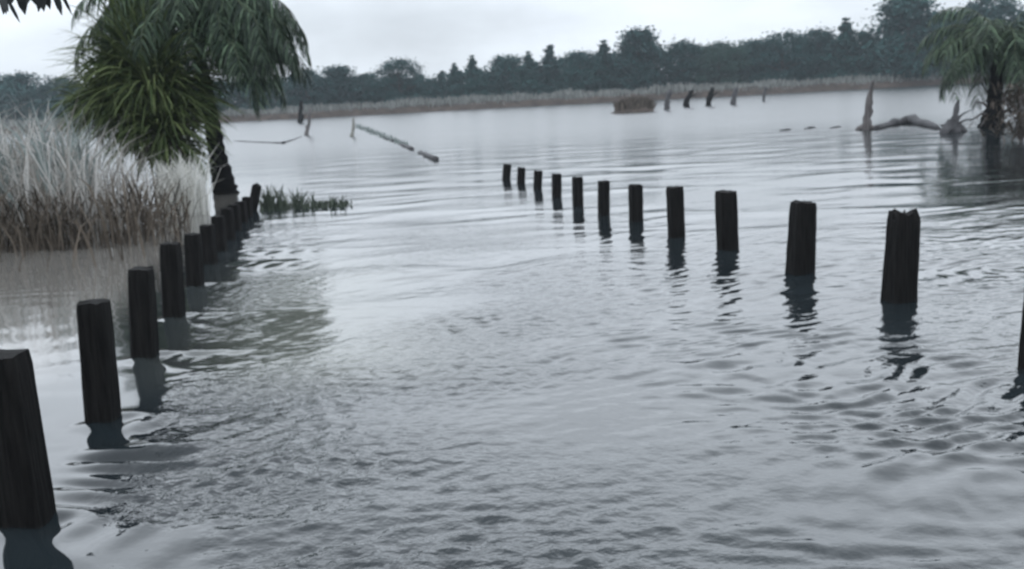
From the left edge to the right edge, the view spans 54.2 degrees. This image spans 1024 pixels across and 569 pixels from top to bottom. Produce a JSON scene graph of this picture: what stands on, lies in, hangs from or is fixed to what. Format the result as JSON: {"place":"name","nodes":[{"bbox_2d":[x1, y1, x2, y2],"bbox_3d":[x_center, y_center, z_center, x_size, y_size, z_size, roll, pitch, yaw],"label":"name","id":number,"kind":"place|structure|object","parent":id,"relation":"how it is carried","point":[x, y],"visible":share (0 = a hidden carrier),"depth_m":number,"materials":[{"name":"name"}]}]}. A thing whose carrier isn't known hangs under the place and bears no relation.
{"place":"outdoors","nodes":[
{"label":"outdoors","id":0,"kind":"place"},
{"bbox_2d":[259,184,352,210],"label":"water grass","id":1,"kind":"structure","parent":0,"point":[269,203],"depth_m":17.55,"materials":[{"name":"plant"}]},
{"bbox_2d":[0,82,1023,568],"bbox_3d":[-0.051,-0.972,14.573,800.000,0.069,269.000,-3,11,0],"label":"water","id":2,"kind":"structure","parent":0,"point":[460,354],"depth_m":6.75,"materials":[{"name":"grey liquid"}]},
{"bbox_2d":[0,349,56,528],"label":"wooden post","id":3,"kind":"object","parent":2,"relation":"in","point":[27,498],"visible":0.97,"depth_m":4.33,"materials":[{"name":"black wood"}]},
{"bbox_2d":[0,0,71,21],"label":"overhanging tree","id":4,"kind":"object","parent":2,"relation":"on","point":[39,4],"visible":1,"depth_m":4.19,"materials":[{"name":"green plant"}]},
{"bbox_2d":[0,90,116,234],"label":"green reeds","id":5,"kind":"object","parent":2,"relation":"on","point":[43,138],"visible":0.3,"depth_m":15.15,"materials":[{"name":"plant"}]},
{"bbox_2d":[0,93,168,246],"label":"dry reeds","id":6,"kind":"object","parent":2,"relation":"on","point":[28,171],"visible":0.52,"depth_m":14.67,"materials":[{"name":"beige plant"}]},
{"bbox_2d":[76,298,121,422],"bbox_3d":[-2.403,0.665,5.855,0.218,1.174,0.182,-3,11,0],"label":"wooden post","id":7,"kind":"object","parent":2,"relation":"in","point":[100,381],"visible":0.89,"depth_m":5.75,"materials":[{"name":"black wood"}]},
{"bbox_2d":[0,159,216,271],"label":"reed litter","id":8,"kind":"object","parent":2,"relation":"on","point":[34,238],"visible":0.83,"depth_m":13.78,"materials":[{"name":"grey plant"}]},
{"bbox_2d":[128,266,158,357],"bbox_3d":[-2.706,0.427,7.361,0.243,1.116,0.184,-3,11,0],"label":"wooden post","id":9,"kind":"object","parent":2,"relation":"in","point":[143,325],"visible":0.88,"depth_m":7.26,"materials":[{"name":"black wood"}]},
{"bbox_2d":[41,0,248,201],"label":"bush palm","id":10,"kind":"object","parent":2,"relation":"on","point":[115,89],"visible":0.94,"depth_m":19.21,"materials":[{"name":"green plant"}]},
{"bbox_2d":[159,241,185,317],"bbox_3d":[-2.961,0.181,8.748,0.233,1.110,0.174,-3,11,0],"label":"wooden post","id":11,"kind":"object","parent":2,"relation":"in","point":[172,284],"visible":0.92,"depth_m":8.64,"materials":[{"name":"black wood"}]},
{"bbox_2d":[144,142,226,215],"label":"pale grass","id":12,"kind":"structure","parent":2,"relation":"on","point":[196,191],"depth_m":17.35,"materials":[{"name":"beige plant"}]},
{"bbox_2d":[71,0,314,194],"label":"palm tree","id":13,"kind":"object","parent":2,"relation":"in","point":[256,47],"visible":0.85,"depth_m":19.70,"materials":[{"name":"green plant"}]},
{"bbox_2d":[184,233,204,285],"bbox_3d":[-3.250,-0.029,10.247,0.214,0.994,0.167,-2,11,7],"label":"wooden post","id":14,"kind":"object","parent":2,"relation":"in","point":[194,262],"visible":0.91,"depth_m":10.14,"materials":[{"name":"black wood"}]},
{"bbox_2d":[199,224,218,264],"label":"wooden post","id":15,"kind":"object","parent":2,"relation":"in","point":[209,242],"visible":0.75,"depth_m":11.55,"materials":[{"name":"black wood"}]},
{"bbox_2d":[211,215,227,251],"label":"wooden post","id":16,"kind":"object","parent":2,"relation":"in","point":[218,221],"visible":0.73,"depth_m":12.57,"materials":[{"name":"black wood"}]},
{"bbox_2d":[220,208,235,240],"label":"wooden post","id":17,"kind":"object","parent":2,"relation":"in","point":[227,213],"visible":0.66,"depth_m":13.58,"materials":[{"name":"black wood"}]},
{"bbox_2d":[228,204,241,230],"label":"wooden post","id":18,"kind":"object","parent":2,"relation":"in","point":[237,217],"visible":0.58,"depth_m":14.63,"materials":[{"name":"black wood"}]},
{"bbox_2d":[235,201,248,222],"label":"wooden post","id":19,"kind":"object","parent":2,"relation":"in","point":[243,211],"visible":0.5,"depth_m":15.67,"materials":[{"name":"black wood"}]},
{"bbox_2d":[242,196,252,216],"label":"wooden post","id":20,"kind":"object","parent":2,"relation":"in","point":[248,200],"visible":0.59,"depth_m":16.47,"materials":[{"name":"black wood"}]},
{"bbox_2d":[250,183,261,210],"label":"wooden post","id":21,"kind":"object","parent":2,"relation":"in","point":[255,191],"visible":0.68,"depth_m":17.35,"materials":[{"name":"black wood"}]},
{"bbox_2d":[239,136,301,143],"bbox_3d":[-11.940,-7.714,53.293,3.962,0.152,9.286,-8,12,-25],"label":"floating branch","id":22,"kind":"object","parent":2,"relation":"on","point":[282,142],"visible":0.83,"depth_m":51.12,"materials":[{"name":"grey wood"}]},
{"bbox_2d":[297,100,303,122],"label":"wooden stake","id":23,"kind":"object","parent":2,"relation":"in","point":[300,116],"visible":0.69,"depth_m":103.65,"materials":[{"name":"grey wood"}]},
{"bbox_2d":[304,108,311,135],"bbox_3d":[-12.276,-9.585,60.176,0.654,2.122,0.422,-3,11,0],"label":"wooden stake","id":24,"kind":"object","parent":2,"relation":"in","point":[307,127],"visible":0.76,"depth_m":60.09,"materials":[{"name":"grey wood"}]},
{"bbox_2d":[349,118,354,136],"bbox_3d":[-8.573,-8.213,53.658,0.379,1.419,0.283,-3,11,0],"label":"wooden stake","id":25,"kind":"object","parent":2,"relation":"in","point":[352,129],"visible":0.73,"depth_m":53.58,"materials":[{"name":"grey wood"}]},
{"bbox_2d":[355,123,408,144],"bbox_3d":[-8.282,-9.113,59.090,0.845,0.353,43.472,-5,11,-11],"label":"fallen log","id":26,"kind":"object","parent":2,"relation":"on","point":[369,130],"visible":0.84,"depth_m":51.65,"materials":[{"name":"grey wood"}]},
{"bbox_2d":[399,143,413,149],"bbox_3d":[-4.098,-5.301,38.450,0.170,0.189,5.499,-5,11,-11],"label":"half sunk timber","id":27,"kind":"object","parent":2,"relation":"on","point":[407,146],"visible":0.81,"depth_m":37.36,"materials":[{"name":"grey wood"}]},
{"bbox_2d":[417,150,438,160],"bbox_3d":[-2.672,-4.053,31.459,0.191,0.204,4.941,-5,11,-10],"label":"half sunk timber","id":28,"kind":"object","parent":2,"relation":"on","point":[428,155],"visible":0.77,"depth_m":30.36,"materials":[{"name":"grey wood"}]},
{"bbox_2d":[502,164,510,179],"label":"wooden post","id":29,"kind":"object","parent":2,"relation":"in","point":[506,174],"visible":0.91,"depth_m":21.10,"materials":[{"name":"black wood"}]},
{"bbox_2d":[517,167,525,183],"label":"wooden post","id":30,"kind":"object","parent":2,"relation":"in","point":[521,171],"visible":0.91,"depth_m":20.16,"materials":[{"name":"black wood"}]},
{"bbox_2d":[533,170,542,189],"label":"wooden post","id":31,"kind":"object","parent":2,"relation":"in","point":[537,181],"visible":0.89,"depth_m":18.61,"materials":[{"name":"black wood"}]},
{"bbox_2d":[552,173,561,197],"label":"wooden post","id":32,"kind":"object","parent":2,"relation":"in","point":[556,185],"visible":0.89,"depth_m":17.05,"materials":[{"name":"black wood"}]},
{"bbox_2d":[572,176,583,206],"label":"wooden post","id":33,"kind":"object","parent":2,"relation":"in","point":[577,191],"visible":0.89,"depth_m":15.53,"materials":[{"name":"black wood"}]},
{"bbox_2d":[598,180,609,215],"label":"wooden post","id":34,"kind":"object","parent":2,"relation":"in","point":[603,197],"visible":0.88,"depth_m":14.16,"materials":[{"name":"black wood"}]},
{"bbox_2d":[611,96,658,112],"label":"reed clump","id":35,"kind":"object","parent":2,"relation":"in","point":[634,104],"visible":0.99,"depth_m":75.01,"materials":[{"name":"brown plant"}]},
{"bbox_2d":[628,184,642,222],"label":"wooden post","id":36,"kind":"object","parent":2,"relation":"in","point":[635,195],"visible":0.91,"depth_m":13.29,"materials":[{"name":"black wood"}]},
{"bbox_2d":[663,89,672,109],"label":"tree stump","id":37,"kind":"object","parent":2,"relation":"in","point":[667,101],"visible":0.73,"depth_m":77.80,"materials":[{"name":"grey wood"}]},
{"bbox_2d":[666,186,684,238],"bbox_3d":[1.932,-0.628,11.782,0.194,1.061,0.175,-6,11,-15],"label":"wooden post","id":38,"kind":"object","parent":2,"relation":"in","point":[675,212],"visible":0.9,"depth_m":11.67,"materials":[{"name":"black wood"}]},
{"bbox_2d":[683,89,695,106],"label":"tree stump","id":39,"kind":"object","parent":2,"relation":"on","point":[689,96],"visible":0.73,"depth_m":83.49,"materials":[{"name":"wood"}]},
{"bbox_2d":[705,86,717,105],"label":"tree stump","id":40,"kind":"object","parent":2,"relation":"in","point":[709,97],"visible":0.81,"depth_m":83.88,"materials":[{"name":"wood"}]},
{"bbox_2d":[715,190,738,250],"bbox_3d":[2.316,-0.469,10.768,0.224,1.088,0.208,-6,11,-15],"label":"wooden post","id":41,"kind":"object","parent":2,"relation":"in","point":[726,217],"visible":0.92,"depth_m":10.65,"materials":[{"name":"black wood"}]},
{"bbox_2d":[730,87,737,104],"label":"tree stump","id":42,"kind":"object","parent":2,"relation":"on","point":[733,99],"visible":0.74,"depth_m":83.81,"materials":[{"name":"grey wood"}]},
{"bbox_2d":[762,86,766,101],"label":"tree stump","id":43,"kind":"object","parent":2,"relation":"in","point":[764,92],"visible":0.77,"depth_m":90.68,"materials":[{"name":"grey wood"}]},
{"bbox_2d":[785,200,816,274],"bbox_3d":[2.660,-0.218,9.264,0.248,1.124,0.225,-6,11,-15],"label":"wooden post","id":44,"kind":"object","parent":2,"relation":"in","point":[801,247],"visible":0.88,"depth_m":9.14,"materials":[{"name":"black wood"}]},
{"bbox_2d":[855,80,874,129],"bbox_3d":[11.812,-5.785,33.499,0.528,2.035,0.759,-13,15,-43],"label":"dead trunk","id":45,"kind":"object","parent":2,"relation":"in","point":[866,124],"visible":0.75,"depth_m":33.41,"materials":[{"name":"grey wood"}]},
{"bbox_2d":[880,208,920,303],"bbox_3d":[3.049,-0.007,7.888,0.253,1.180,0.224,-6,11,-15],"label":"wooden post","id":46,"kind":"object","parent":2,"relation":"in","point":[900,266],"visible":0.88,"depth_m":7.77,"materials":[{"name":"black wood"}]},
{"bbox_2d":[873,114,940,129],"bbox_3d":[13.197,-5.427,33.872,1.928,0.472,4.929,0,11,17],"label":"sunken log","id":47,"kind":"object","parent":2,"relation":"in","point":[914,119],"visible":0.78,"depth_m":34.53,"materials":[{"name":"grey wood"}]},
{"bbox_2d":[939,99,973,133],"bbox_3d":[12.971,-4.680,29.222,0.890,1.429,1.365,4,13,31],"label":"tree stump","id":48,"kind":"object","parent":2,"relation":"on","point":[953,124],"visible":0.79,"depth_m":29.14,"materials":[{"name":"grey wood"}]},
{"bbox_2d":[916,7,1023,127],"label":"palm tree","id":49,"kind":"object","parent":2,"relation":"on","point":[995,40],"visible":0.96,"depth_m":30.49,"materials":[{"name":"green plant"}]},
{"bbox_2d":[968,79,1023,142],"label":"dry bush","id":50,"kind":"object","parent":2,"relation":"in","point":[1018,94],"visible":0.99,"depth_m":24.24,"materials":[{"name":"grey plant"}]},
{"bbox_2d":[1017,301,1023,369],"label":"wooden post","id":51,"kind":"object","parent":2,"relation":"in","point":[1021,356],"visible":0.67,"depth_m":5.91,"materials":[{"name":"black wood"}]},
{"bbox_2d":[0,74,1023,133],"bbox_3d":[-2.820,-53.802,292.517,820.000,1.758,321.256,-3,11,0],"label":"land","id":52,"kind":"structure","parent":0,"point":[562,101],"depth_m":144.18,"materials":[{"name":"beige plant"}]},
{"bbox_2d":[0,70,54,122],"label":"broadleaf tree","id":53,"kind":"object","parent":52,"relation":"on","point":[19,78],"visible":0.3,"depth_m":162.48,"materials":[{"name":"green plant"}]},
{"bbox_2d":[33,74,78,114],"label":"broadleaf tree","id":54,"kind":"object","parent":52,"relation":"on","point":[53,82],"visible":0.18,"depth_m":163.88,"materials":[{"name":"green plant"}]},
{"bbox_2d":[277,67,340,106],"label":"broadleaf tree","id":55,"kind":"object","parent":52,"relation":"on","point":[316,92],"visible":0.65,"depth_m":151.51,"materials":[{"name":"green plant"}]},
{"bbox_2d":[316,63,366,105],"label":"broadleaf tree","id":56,"kind":"object","parent":52,"relation":"on","point":[341,73],"visible":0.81,"depth_m":155.47,"materials":[{"name":"green plant"}]},
{"bbox_2d":[355,72,377,103],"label":"broadleaf tree","id":57,"kind":"object","parent":52,"relation":"on","point":[368,77],"visible":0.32,"depth_m":158.43,"materials":[{"name":"green plant"}]},
{"bbox_2d":[363,56,435,102],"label":"broadleaf tree","id":58,"kind":"object","parent":52,"relation":"on","point":[389,92],"visible":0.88,"depth_m":153.38,"materials":[{"name":"green plant"}]},
{"bbox_2d":[433,70,448,97],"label":"spire tree","id":59,"kind":"object","parent":52,"relation":"on","point":[441,75],"visible":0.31,"depth_m":158.38,"materials":[{"name":"green plant"}]},
{"bbox_2d":[442,63,466,98],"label":"spire tree","id":60,"kind":"object","parent":52,"relation":"on","point":[454,69],"visible":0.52,"depth_m":155.99,"materials":[{"name":"green plant"}]},
{"bbox_2d":[454,55,504,98],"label":"spire tree","id":61,"kind":"object","parent":52,"relation":"on","point":[472,72],"visible":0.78,"depth_m":153.87,"materials":[{"name":"green plant"}]},
{"bbox_2d":[485,53,524,94],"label":"broadleaf tree","id":62,"kind":"object","parent":52,"relation":"on","point":[507,61],"visible":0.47,"depth_m":158.19,"materials":[{"name":"green plant"}]},
{"bbox_2d":[1,70,1015,128],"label":"reeds","id":63,"kind":"object","parent":52,"relation":"on","point":[569,94],"visible":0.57,"depth_m":145.13,"materials":[{"name":"grey plant"}]},
{"bbox_2d":[0,4,1023,123],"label":"distant woodland","id":64,"kind":"object","parent":52,"relation":"on","point":[275,101],"visible":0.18,"depth_m":156.72,"materials":[{"name":"green plant"}]},
{"bbox_2d":[504,51,548,96],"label":"spire tree","id":65,"kind":"object","parent":52,"relation":"on","point":[527,71],"visible":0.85,"depth_m":153.91,"materials":[{"name":"green plant"}]},
{"bbox_2d":[536,44,565,94],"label":"spire tree","id":66,"kind":"object","parent":52,"relation":"on","point":[549,60],"visible":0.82,"depth_m":155.69,"materials":[{"name":"green plant"}]},
{"bbox_2d":[551,49,608,93],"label":"broadleaf tree","id":67,"kind":"object","parent":52,"relation":"on","point":[575,67],"visible":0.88,"depth_m":153.44,"materials":[{"name":"green plant"}]},
{"bbox_2d":[585,40,625,92],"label":"spire tree","id":68,"kind":"object","parent":52,"relation":"on","point":[601,55],"visible":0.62,"depth_m":155.18,"materials":[{"name":"green plant"}]},
{"bbox_2d":[605,25,674,90],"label":"broadleaf tree","id":69,"kind":"object","parent":52,"relation":"on","point":[638,47],"visible":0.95,"depth_m":150.91,"materials":[{"name":"green plant"}]},
{"bbox_2d":[658,37,714,86],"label":"broadleaf tree","id":70,"kind":"object","parent":52,"relation":"on","point":[682,49],"visible":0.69,"depth_m":154.71,"materials":[{"name":"green plant"}]},
{"bbox_2d":[684,37,754,85],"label":"broadleaf tree","id":71,"kind":"object","parent":52,"relation":"on","point":[717,55],"visible":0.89,"depth_m":152.27,"materials":[{"name":"green plant"}]},
{"bbox_2d":[731,38,779,82],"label":"broadleaf tree","id":72,"kind":"object","parent":52,"relation":"on","point":[751,44],"visible":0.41,"depth_m":156.72,"materials":[{"name":"green plant"}]},
{"bbox_2d":[744,28,824,82],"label":"broadleaf tree","id":73,"kind":"object","parent":52,"relation":"on","point":[775,42],"visible":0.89,"depth_m":151.56,"materials":[{"name":"green plant"}]},
{"bbox_2d":[779,26,843,81],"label":"broadleaf tree","id":74,"kind":"object","parent":52,"relation":"on","point":[820,38],"visible":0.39,"depth_m":154.20,"materials":[{"name":"green plant"}]},
{"bbox_2d":[799,17,874,80],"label":"spire tree","id":75,"kind":"object","parent":52,"relation":"on","point":[848,61],"visible":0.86,"depth_m":151.42,"materials":[{"name":"green plant"}]},
{"bbox_2d":[854,27,887,73],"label":"broadleaf tree","id":76,"kind":"object","parent":52,"relation":"on","point":[866,36],"visible":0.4,"depth_m":153.03,"materials":[{"name":"green plant"}]},
{"bbox_2d":[849,0,952,78],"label":"broadleaf tree","id":77,"kind":"object","parent":52,"relation":"on","point":[896,53],"visible":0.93,"depth_m":144.78,"materials":[{"name":"green plant"}]},
{"bbox_2d":[900,8,963,77],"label":"broadleaf tree","id":78,"kind":"object","parent":52,"relation":"on","point":[920,40],"visible":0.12,"depth_m":146.40,"materials":[{"name":"green plant"}]},
{"bbox_2d":[931,1,992,71],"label":"broadleaf tree","id":79,"kind":"object","parent":52,"relation":"on","point":[962,23],"visible":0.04,"depth_m":147.78,"materials":[{"name":"green plant"}]},
{"bbox_2d":[951,0,1023,74],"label":"broadleaf tree","id":80,"kind":"object","parent":52,"relation":"on","point":[1005,8],"visible":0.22,"depth_m":144.21,"materials":[{"name":"green plant"}]},
{"bbox_2d":[1008,13,1023,26],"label":"broadleaf tree","id":81,"kind":"object","parent":52,"relation":"on","point":[1020,20],"visible":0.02,"depth_m":147.18,"materials":[{"name":"green plant"}]},
{"bbox_2d":[0,0,1023,105],"label":"sky","id":82,"kind":"structure","parent":0,"point":[360,34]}
]}

